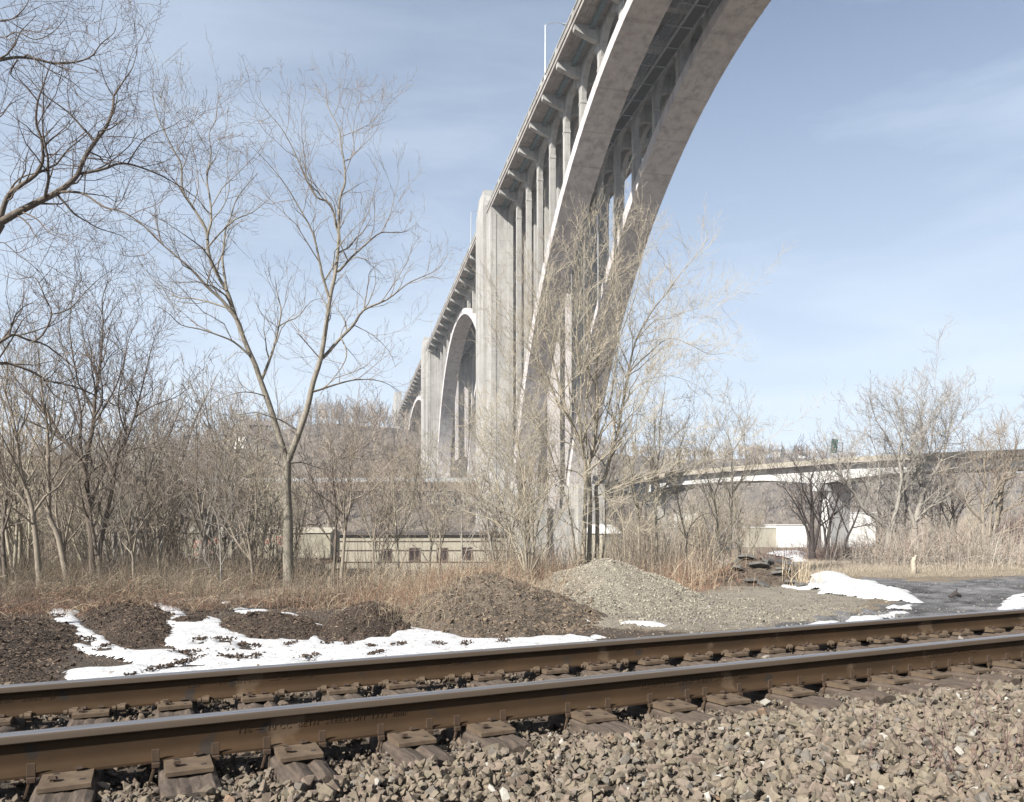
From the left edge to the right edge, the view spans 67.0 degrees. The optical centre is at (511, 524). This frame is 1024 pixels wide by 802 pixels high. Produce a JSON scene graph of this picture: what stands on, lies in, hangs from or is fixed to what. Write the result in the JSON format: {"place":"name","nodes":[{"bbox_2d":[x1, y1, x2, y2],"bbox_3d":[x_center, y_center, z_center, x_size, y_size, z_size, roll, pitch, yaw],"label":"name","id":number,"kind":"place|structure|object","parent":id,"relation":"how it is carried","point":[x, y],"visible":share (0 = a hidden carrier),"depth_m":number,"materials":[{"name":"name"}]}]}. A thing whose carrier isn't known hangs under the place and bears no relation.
{"place":"outdoors","nodes":[
{"label":"outdoors","id":0,"kind":"place"},
{"bbox_2d":[0,423,1023,730],"bbox_3d":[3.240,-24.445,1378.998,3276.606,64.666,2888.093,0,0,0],"label":"ground","id":1,"kind":"structure","parent":0,"point":[934,597],"depth_m":21.52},
{"bbox_2d":[0,348,53,571],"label":"bare tree","id":2,"kind":"object","parent":1,"relation":"on","point":[20,533],"visible":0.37,"depth_m":28.27,"materials":[{"name":"beige plant"}]},
{"bbox_2d":[0,349,60,585],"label":"bare tree","id":3,"kind":"object","parent":1,"relation":"on","point":[2,538],"visible":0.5,"depth_m":24.08,"materials":[{"name":"brown plant"}]},
{"bbox_2d":[0,354,77,576],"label":"bare tree","id":4,"kind":"object","parent":1,"relation":"on","point":[17,529],"visible":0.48,"depth_m":28.23,"materials":[{"name":"beige plant"}]},
{"bbox_2d":[0,615,80,684],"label":"mulch mound","id":5,"kind":"object","parent":1,"relation":"on","point":[16,645],"visible":0.36,"depth_m":11.13,"materials":[{"name":"wood"}]},
{"bbox_2d":[0,413,103,567],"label":"bare tree","id":6,"kind":"object","parent":1,"relation":"on","point":[29,531],"visible":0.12,"depth_m":32.00,"materials":[{"name":"beige plant"}]},
{"bbox_2d":[0,287,112,582],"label":"bare tree","id":7,"kind":"object","parent":1,"relation":"on","point":[49,518],"visible":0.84,"depth_m":22.86,"materials":[{"name":"brown plant"}]},
{"bbox_2d":[0,291,115,588],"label":"bare tree","id":8,"kind":"object","parent":1,"relation":"on","point":[29,505],"visible":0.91,"depth_m":21.89,"materials":[{"name":"brown plant"}]},
{"bbox_2d":[10,417,105,562],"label":"bare tree","id":9,"kind":"object","parent":1,"relation":"on","point":[71,534],"visible":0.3,"depth_m":30.87,"materials":[{"name":"beige plant"}]},
{"bbox_2d":[3,368,118,553],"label":"bare tree","id":10,"kind":"object","parent":1,"relation":"on","point":[56,514],"visible":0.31,"depth_m":25.95,"materials":[{"name":"brown plant"}]},
{"bbox_2d":[0,198,189,580],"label":"bare tree","id":11,"kind":"object","parent":1,"relation":"on","point":[84,464],"visible":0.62,"depth_m":24.95,"materials":[{"name":"brown plant"}]},
{"bbox_2d":[21,392,191,572],"bbox_3d":[-13.690,-1.368,27.235,4.368,6.944,4.498,0,0,20],"label":"bare tree","id":12,"kind":"object","parent":1,"relation":"on","point":[117,516],"visible":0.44,"depth_m":27.30,"materials":[{"name":"brown plant"}]},
{"bbox_2d":[49,386,190,562],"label":"bare tree","id":13,"kind":"object","parent":1,"relation":"on","point":[101,452],"visible":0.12,"depth_m":32.56,"materials":[{"name":"beige plant"}]},
{"bbox_2d":[80,602,172,648],"bbox_3d":[-7.284,1.837,15.046,2.175,0.394,10.745,0,0,-32],"label":"mulch mound","id":14,"kind":"object","parent":1,"relation":"on","point":[125,629],"visible":0.34,"depth_m":13.65,"materials":[{"name":"wood"}]},
{"bbox_2d":[0,0,259,446],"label":"bare tree","id":15,"kind":"object","parent":1,"relation":"on","point":[23,209],"visible":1,"depth_m":13.23,"materials":[{"name":"brown plant"}]},
{"bbox_2d":[51,267,219,575],"bbox_3d":[-11.391,-2.902,23.978,5.653,10.130,3.426,0,0,20],"label":"bare tree","id":16,"kind":"object","parent":1,"relation":"on","point":[109,498],"visible":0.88,"depth_m":24.04,"materials":[{"name":"brown plant"}]},
{"bbox_2d":[69,400,208,584],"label":"bare tree","id":17,"kind":"object","parent":1,"relation":"on","point":[131,551],"visible":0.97,"depth_m":22.92,"materials":[{"name":"brown plant"}]},
{"bbox_2d":[78,356,204,563],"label":"bare tree","id":18,"kind":"object","parent":1,"relation":"on","point":[136,549],"visible":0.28,"depth_m":31.92,"materials":[{"name":"brown plant"}]},
{"bbox_2d":[93,439,195,570],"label":"bare tree","id":19,"kind":"object","parent":1,"relation":"on","point":[146,508],"visible":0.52,"depth_m":27.15,"materials":[{"name":"brown plant"}]},
{"bbox_2d":[52,347,243,568],"bbox_3d":[-14.250,-2.492,31.075,5.872,9.692,6.047,0,0,15],"label":"bare tree","id":20,"kind":"object","parent":1,"relation":"on","point":[167,502],"visible":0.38,"depth_m":31.15,"materials":[{"name":"brown plant"}]},
{"bbox_2d":[109,365,222,574],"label":"bare tree","id":21,"kind":"object","parent":1,"relation":"on","point":[158,534],"visible":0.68,"depth_m":25.00,"materials":[{"name":"brown plant"}]},
{"bbox_2d":[123,428,221,559],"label":"bare tree","id":22,"kind":"object","parent":1,"relation":"on","point":[174,534],"visible":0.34,"depth_m":32.02,"materials":[{"name":"brown plant"}]},
{"bbox_2d":[123,386,237,561],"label":"bare tree","id":23,"kind":"object","parent":1,"relation":"on","point":[193,495],"visible":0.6,"depth_m":29.65,"materials":[{"name":"brown plant"}]},
{"bbox_2d":[141,345,276,569],"bbox_3d":[-12.553,-2.205,31.528,5.631,9.231,5.468,0,0,2],"label":"bare tree","id":24,"kind":"object","parent":1,"relation":"on","point":[216,499],"visible":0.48,"depth_m":31.37,"materials":[{"name":"brown plant"}]},
{"bbox_2d":[106,385,319,581],"bbox_3d":[-8.832,-1.401,23.765,4.914,6.378,4.733,0,0,0],"label":"bare tree","id":25,"kind":"object","parent":1,"relation":"on","point":[250,545],"visible":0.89,"depth_m":23.54,"materials":[{"name":"brown plant"}]},
{"bbox_2d":[172,432,253,583],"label":"bare tree","id":26,"kind":"object","parent":1,"relation":"on","point":[220,542],"visible":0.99,"depth_m":22.00,"materials":[{"name":"brown plant"}]},
{"bbox_2d":[183,453,279,566],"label":"bare tree","id":27,"kind":"object","parent":1,"relation":"on","point":[224,533],"visible":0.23,"depth_m":33.89,"materials":[{"name":"brown plant"}]},
{"bbox_2d":[173,352,310,568],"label":"bare tree","id":28,"kind":"object","parent":1,"relation":"on","point":[249,530],"visible":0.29,"depth_m":35.10,"materials":[{"name":"brown plant"}]},
{"bbox_2d":[185,380,326,577],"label":"bare tree","id":29,"kind":"object","parent":1,"relation":"on","point":[261,498],"visible":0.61,"depth_m":27.65,"materials":[{"name":"beige plant"}]},
{"bbox_2d":[180,527,340,573],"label":"boxcar","id":30,"kind":"object","parent":1,"relation":"on","point":[326,543],"visible":0.14,"depth_m":56.00,"materials":[{"name":"metal"}]},
{"bbox_2d":[77,3,461,585],"bbox_3d":[-6.943,-6.868,24.030,11.592,17.720,5.117,0,0,-17],"label":"bare tree","id":31,"kind":"object","parent":1,"relation":"on","point":[286,507],"visible":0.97,"depth_m":23.91,"materials":[{"name":"brown plant"}]},
{"bbox_2d":[220,612,321,639],"bbox_3d":[-4.550,1.820,14.483,2.285,0.396,4.611,0,0,-29],"label":"mulch mound","id":32,"kind":"object","parent":1,"relation":"on","point":[269,635],"visible":0.43,"depth_m":13.41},
{"bbox_2d":[225,442,325,570],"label":"bare tree","id":33,"kind":"object","parent":1,"relation":"on","point":[271,526],"visible":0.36,"depth_m":33.03,"materials":[{"name":"beige plant"}]},
{"bbox_2d":[236,439,328,574],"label":"bare tree","id":34,"kind":"object","parent":1,"relation":"on","point":[298,520],"visible":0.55,"depth_m":30.52,"materials":[{"name":"beige plant"}]},
{"bbox_2d":[0,549,569,599],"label":"dry grass","id":35,"kind":"structure","parent":1,"relation":"on","point":[187,580],"depth_m":21.80,"materials":[{"name":"plant"}]},
{"bbox_2d":[1,549,642,637],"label":"matted straw","id":36,"kind":"object","parent":1,"relation":"on","point":[480,570],"visible":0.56,"depth_m":17.54,"materials":[{"name":"plant"}]},
{"bbox_2d":[250,377,406,578],"bbox_3d":[-5.872,-1.326,24.139,5.093,6.043,3.401,0,0,0],"label":"bare tree","id":37,"kind":"object","parent":1,"relation":"on","point":[335,522],"visible":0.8,"depth_m":24.38,"materials":[{"name":"brown plant"}]},
{"bbox_2d":[116,478,604,493],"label":"roadside wall","id":38,"kind":"structure","parent":1,"relation":"on","point":[400,488],"depth_m":225.97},
{"bbox_2d":[319,601,402,638],"bbox_3d":[-2.841,1.778,14.768,2.054,0.631,4.748,0,0,0],"label":"mulch mound","id":39,"kind":"object","parent":1,"relation":"on","point":[369,630],"visible":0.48,"depth_m":13.33,"materials":[{"name":"soil"}]},
{"bbox_2d":[317,439,410,575],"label":"bare tree","id":40,"kind":"object","parent":1,"relation":"on","point":[363,500],"visible":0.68,"depth_m":29.06,"materials":[{"name":"brown plant"}]},
{"bbox_2d":[292,369,436,573],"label":"bare tree","id":41,"kind":"object","parent":1,"relation":"on","point":[349,482],"visible":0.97,"depth_m":24.04,"materials":[{"name":"brown plant"}]},
{"bbox_2d":[0,509,741,588],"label":"tall weeds","id":42,"kind":"object","parent":1,"relation":"on","point":[705,556],"visible":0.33,"depth_m":25.41,"materials":[{"name":"plant"}]},
{"bbox_2d":[340,433,439,575],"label":"bare tree","id":43,"kind":"object","parent":1,"relation":"on","point":[388,513],"visible":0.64,"depth_m":31.72,"materials":[{"name":"brown plant"}]},
{"bbox_2d":[0,539,785,620],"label":"red brambles","id":44,"kind":"object","parent":1,"relation":"on","point":[84,607],"visible":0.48,"depth_m":17.97,"materials":[{"name":"plant"}]},
{"bbox_2d":[355,408,446,574],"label":"bare tree","id":45,"kind":"object","parent":1,"relation":"on","point":[404,500],"visible":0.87,"depth_m":27.11,"materials":[{"name":"beige plant"}]},
{"bbox_2d":[0,558,808,683],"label":"dirt clods","id":46,"kind":"object","parent":1,"relation":"on","point":[162,642],"visible":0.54,"depth_m":13.52,"materials":[{"name":"soil"}]},
{"bbox_2d":[0,558,810,684],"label":"wood chips","id":47,"kind":"object","parent":1,"relation":"on","point":[32,662],"visible":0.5,"depth_m":13.79,"materials":[{"name":"wood"}]},
{"bbox_2d":[322,531,514,575],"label":"derelict building","id":48,"kind":"structure","parent":1,"relation":"on","point":[454,542],"depth_m":62.00,"materials":[{"name":"brown"}]},
{"bbox_2d":[378,417,474,573],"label":"bare tree","id":49,"kind":"object","parent":1,"relation":"on","point":[433,514],"visible":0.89,"depth_m":27.04,"materials":[{"name":"beige plant"}]},
{"bbox_2d":[396,463,466,572],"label":"bare tree","id":50,"kind":"object","parent":1,"relation":"on","point":[440,539],"visible":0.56,"depth_m":36.90,"materials":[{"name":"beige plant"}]},
{"bbox_2d":[417,404,525,567],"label":"bare tree","id":51,"kind":"object","parent":1,"relation":"on","point":[461,538],"visible":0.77,"depth_m":25.98,"materials":[{"name":"brown plant"}]},
{"bbox_2d":[455,459,523,561],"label":"bare tree","id":52,"kind":"object","parent":1,"relation":"on","point":[491,532],"visible":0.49,"depth_m":35.99,"materials":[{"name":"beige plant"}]},
{"bbox_2d":[401,572,607,637],"bbox_3d":[-0.541,1.584,17.908,5.827,1.050,11.719,0,0,-17],"label":"dirt heap","id":53,"kind":"object","parent":1,"relation":"on","point":[488,603],"visible":0.45,"depth_m":15.03,"materials":[{"name":"soil"}]},
{"bbox_2d":[0,632,1023,801],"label":"ballast bed","id":54,"kind":"object","parent":1,"relation":"on","point":[7,787],"visible":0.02,"depth_m":3.76,"materials":[{"name":"gravel"}]},
{"bbox_2d":[29,705,115,801],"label":"railroad tie","id":55,"kind":"object","parent":54,"relation":"on","point":[78,785],"visible":0.42,"depth_m":3.26,"materials":[{"name":"brown wood"}]},
{"bbox_2d":[0,609,1023,721],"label":"rail","id":56,"kind":"object","parent":55,"relation":"on","point":[28,701],"visible":0.96,"depth_m":5.73,"materials":[{"name":"metal"}]},
{"bbox_2d":[151,697,222,800],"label":"railroad tie","id":57,"kind":"object","parent":54,"relation":"on","point":[187,777],"visible":0.35,"depth_m":3.43,"materials":[{"name":"brown wood"}]},
{"bbox_2d":[234,691,335,787],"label":"railroad tie","id":58,"kind":"object","parent":54,"relation":"on","point":[294,763],"visible":0.45,"depth_m":3.63,"materials":[{"name":"brown wood"}]},
{"bbox_2d":[310,683,454,769],"bbox_3d":[-0.909,1.195,4.772,0.240,0.237,2.542,0,-2,-25],"label":"railroad tie","id":59,"kind":"object","parent":54,"relation":"on","point":[413,745],"visible":0.4,"depth_m":3.89,"materials":[{"name":"brown wood"}]},
{"bbox_2d":[369,679,533,753],"bbox_3d":[-0.532,1.198,4.988,0.240,0.234,2.476,0,-2,-26],"label":"railroad tie","id":60,"kind":"object","parent":54,"relation":"on","point":[485,734],"visible":0.41,"depth_m":4.11,"materials":[{"name":"brown wood"}]},
{"bbox_2d":[0,611,1023,801],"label":"ballast","id":61,"kind":"structure","parent":54,"relation":"on","point":[775,748],"depth_m":3.55,"materials":[{"name":"gravel"}]},
{"bbox_2d":[455,670,639,735],"bbox_3d":[0.071,1.196,5.268,0.240,0.238,2.487,0,-2,-25],"label":"railroad tie","id":62,"kind":"object","parent":54,"relation":"on","point":[591,719],"visible":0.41,"depth_m":4.41,"materials":[{"name":"brown wood"}]},
{"bbox_2d":[514,665,721,725],"bbox_3d":[0.596,1.197,5.495,0.240,0.234,2.528,0,-2,-25],"label":"railroad tie","id":63,"kind":"object","parent":54,"relation":"on","point":[685,712],"visible":0.27,"depth_m":4.66,"materials":[{"name":"brown wood"}]},
{"bbox_2d":[568,661,778,719],"bbox_3d":[0.976,1.196,5.655,0.240,0.235,2.567,0,-2,-25],"label":"railroad tie","id":64,"kind":"object","parent":54,"relation":"on","point":[732,703],"visible":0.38,"depth_m":4.83,"materials":[{"name":"brown wood"}]},
{"bbox_2d":[617,656,849,710],"bbox_3d":[1.444,1.196,5.889,0.240,0.236,2.546,0,-2,-25],"label":"railroad tie","id":65,"kind":"object","parent":54,"relation":"on","point":[799,696],"visible":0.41,"depth_m":5.04,"materials":[{"name":"brown wood"}]},
{"bbox_2d":[664,652,895,703],"bbox_3d":[1.869,1.198,6.127,0.240,0.234,2.480,0,-2,-26],"label":"railroad tie","id":66,"kind":"object","parent":54,"relation":"on","point":[850,688],"visible":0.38,"depth_m":5.25,"materials":[{"name":"brown wood"}]},
{"bbox_2d":[707,649,936,696],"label":"railroad tie","id":67,"kind":"object","parent":54,"relation":"on","point":[896,683],"visible":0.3,"depth_m":5.43,"materials":[{"name":"brown wood"}]},
{"bbox_2d":[748,645,983,691],"bbox_3d":[2.649,1.196,6.462,0.240,0.236,2.546,0,-2,-25],"label":"railroad tie","id":68,"kind":"object","parent":54,"relation":"on","point":[940,679],"visible":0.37,"depth_m":5.58,"materials":[{"name":"brown wood"}]},
{"bbox_2d":[782,642,1020,685],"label":"railroad tie","id":69,"kind":"object","parent":54,"relation":"on","point":[969,672],"visible":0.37,"depth_m":5.78,"materials":[{"name":"brown wood"}]},
{"bbox_2d":[815,639,1023,674],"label":"railroad tie","id":70,"kind":"object","parent":54,"relation":"on","point":[1005,665],"visible":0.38,"depth_m":6.13,"materials":[{"name":"brown wood"}]},
{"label":"railroad tie","id":71,"kind":"object","parent":54,"relation":"on","visible":0},
{"bbox_2d":[0,633,1023,798],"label":"rail","id":72,"kind":"object","parent":71,"relation":"on","point":[30,756],"visible":0.9,"depth_m":4.14,"materials":[{"name":"metal"}]},
{"bbox_2d":[455,374,568,563],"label":"bare tree","id":73,"kind":"object","parent":1,"relation":"on","point":[513,520],"visible":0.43,"depth_m":35.16,"materials":[{"name":"brown plant"}]},
{"bbox_2d":[4,393,1023,544],"bbox_3d":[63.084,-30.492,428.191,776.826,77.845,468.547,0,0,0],"label":"hillside woods","id":74,"kind":"object","parent":1,"relation":"on","point":[325,413],"visible":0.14,"depth_m":343.93,"materials":[{"name":"plant"}]},
{"bbox_2d":[421,340,631,572],"bbox_3d":[0.230,-2.002,22.536,6.239,6.832,4.398,0,0,25],"label":"bare shrub","id":75,"kind":"object","parent":1,"relation":"on","point":[528,520],"visible":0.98,"depth_m":22.55,"materials":[{"name":"beige plant"}]},
{"bbox_2d":[482,420,576,567],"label":"bare tree","id":76,"kind":"object","parent":1,"relation":"on","point":[525,522],"visible":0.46,"depth_m":33.68,"materials":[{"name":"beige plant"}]},
{"bbox_2d":[50,571,1023,679],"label":"snow","id":77,"kind":"structure","parent":1,"relation":"on","point":[418,640],"depth_m":12.08,"materials":[{"name":"snow"}]},
{"bbox_2d":[392,0,770,565],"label":"arch bridge","id":78,"kind":"structure","parent":1,"relation":"on","point":[623,83],"depth_m":125.94,"materials":[{"name":"concrete"}]},
{"bbox_2d":[542,428,649,561],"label":"bare tree","id":79,"kind":"object","parent":1,"relation":"on","point":[626,466],"visible":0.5,"depth_m":31.14,"materials":[{"name":"beige plant"}]},
{"bbox_2d":[425,154,797,564],"bbox_3d":[3.371,-5.404,24.845,11.623,13.519,7.079,0,0,-26],"label":"clump tree","id":80,"kind":"object","parent":1,"relation":"on","point":[581,437],"visible":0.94,"depth_m":24.57,"materials":[{"name":"beige plant"}]},
{"bbox_2d":[602,359,704,563],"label":"bare tree","id":81,"kind":"object","parent":1,"relation":"on","point":[638,509],"visible":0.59,"depth_m":29.02,"materials":[{"name":"beige plant"}]},
{"bbox_2d":[630,327,713,562],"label":"bare tree","id":82,"kind":"object","parent":1,"relation":"on","point":[657,483],"visible":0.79,"depth_m":28.11,"materials":[{"name":"beige plant"}]},
{"bbox_2d":[636,403,779,564],"bbox_3d":[7.818,-1.384,28.147,4.197,6.564,6.403,0,0,-43],"label":"bare shrub","id":83,"kind":"object","parent":1,"relation":"on","point":[680,511],"visible":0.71,"depth_m":29.05,"materials":[{"name":"beige plant"}]},
{"bbox_2d":[674,373,757,559],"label":"bare tree","id":84,"kind":"object","parent":1,"relation":"on","point":[714,501],"visible":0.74,"depth_m":29.94,"materials":[{"name":"beige plant"}]},
{"bbox_2d":[680,460,754,567],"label":"bare tree","id":85,"kind":"object","parent":1,"relation":"on","point":[711,519],"visible":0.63,"depth_m":37.36,"materials":[{"name":"brown plant"}]},
{"bbox_2d":[711,488,760,554],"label":"bare tree","id":86,"kind":"object","parent":1,"relation":"on","point":[735,542],"visible":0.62,"depth_m":41.00,"materials":[{"name":"brown plant"}]},
{"bbox_2d":[514,558,979,637],"bbox_3d":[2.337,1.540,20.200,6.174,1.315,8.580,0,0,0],"label":"gravel pile","id":87,"kind":"object","parent":1,"relation":"on","point":[627,589],"visible":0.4,"depth_m":18.56,"materials":[{"name":"gravel"}]},
{"bbox_2d":[736,527,775,546],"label":"warehouse","id":88,"kind":"structure","parent":1,"relation":"on","point":[768,535],"depth_m":265.00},
{"bbox_2d":[705,558,810,586],"bbox_3d":[8.459,1.659,26.200,4.991,1.038,6.760,0,0,0],"label":"debris heap","id":89,"kind":"object","parent":1,"relation":"on","point":[749,575],"visible":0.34,"depth_m":24.45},
{"bbox_2d":[690,375,831,559],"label":"bare tree","id":90,"kind":"object","parent":1,"relation":"on","point":[736,487],"visible":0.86,"depth_m":30.03,"materials":[{"name":"beige plant"}]},
{"bbox_2d":[765,524,807,546],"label":"warehouse","id":91,"kind":"structure","parent":1,"relation":"on","point":[789,534],"depth_m":262.00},
{"bbox_2d":[601,449,1023,551],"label":"highway ramp","id":92,"kind":"structure","parent":1,"relation":"on","point":[759,477],"depth_m":130.60,"materials":[{"name":"concrete"}]},
{"bbox_2d":[753,433,872,558],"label":"bare tree","id":93,"kind":"object","parent":1,"relation":"on","point":[812,540],"visible":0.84,"depth_m":45.96,"materials":[{"name":"black plant"}]},
{"bbox_2d":[615,578,1023,632],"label":"road grit","id":94,"kind":"object","parent":1,"relation":"on","point":[655,620],"visible":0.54,"depth_m":18.20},
{"bbox_2d":[770,432,913,558],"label":"bare tree","id":95,"kind":"object","parent":1,"relation":"on","point":[829,532],"visible":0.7,"depth_m":45.92,"materials":[{"name":"black plant"}]},
{"bbox_2d":[849,512,876,546],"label":"warehouse","id":96,"kind":"structure","parent":1,"relation":"on","point":[859,531],"depth_m":262.00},
{"bbox_2d":[717,506,1023,565],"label":"dark brush","id":97,"kind":"object","parent":1,"relation":"on","point":[839,550],"visible":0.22,"depth_m":51.39,"materials":[{"name":"plant"}]},
{"bbox_2d":[804,369,974,554],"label":"bare tree","id":98,"kind":"object","parent":1,"relation":"on","point":[879,517],"visible":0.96,"depth_m":41.95,"materials":[{"name":"brown plant"}]},
{"bbox_2d":[794,557,1023,577],"bbox_3d":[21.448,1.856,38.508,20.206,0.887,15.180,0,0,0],"label":"pale grass","id":99,"kind":"structure","parent":1,"relation":"on","point":[819,563],"depth_m":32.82,"materials":[{"name":"plant"}]},
{"bbox_2d":[795,496,1023,572],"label":"grey thicket","id":100,"kind":"object","parent":1,"relation":"on","point":[979,549],"visible":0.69,"depth_m":34.83,"materials":[{"name":"plant"}]},
{"bbox_2d":[846,401,975,558],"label":"bare tree","id":101,"kind":"object","parent":1,"relation":"on","point":[905,511],"visible":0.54,"depth_m":44.09,"materials":[{"name":"brown plant"}]},
{"bbox_2d":[855,316,1017,550],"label":"bare tree","id":102,"kind":"object","parent":1,"relation":"on","point":[923,488],"visible":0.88,"depth_m":43.06,"materials":[{"name":"brown plant"}]},
{"bbox_2d":[850,668,1023,787],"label":"foreground brambles","id":103,"kind":"object","parent":1,"relation":"on","point":[1006,743],"visible":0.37,"depth_m":3.57,"materials":[{"name":"plant"}]},
{"bbox_2d":[901,425,1023,546],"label":"bare tree","id":104,"kind":"object","parent":1,"relation":"on","point":[953,512],"visible":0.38,"depth_m":50.06,"materials":[{"name":"beige plant"}]},
{"bbox_2d":[923,394,1023,543],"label":"bare tree","id":105,"kind":"object","parent":1,"relation":"on","point":[999,494],"visible":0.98,"depth_m":39.97,"materials":[{"name":"brown plant"}]},
{"bbox_2d":[0,0,1023,472],"label":"sky","id":106,"kind":"structure","parent":0,"point":[883,138],"materials":[{"name":"blue"}]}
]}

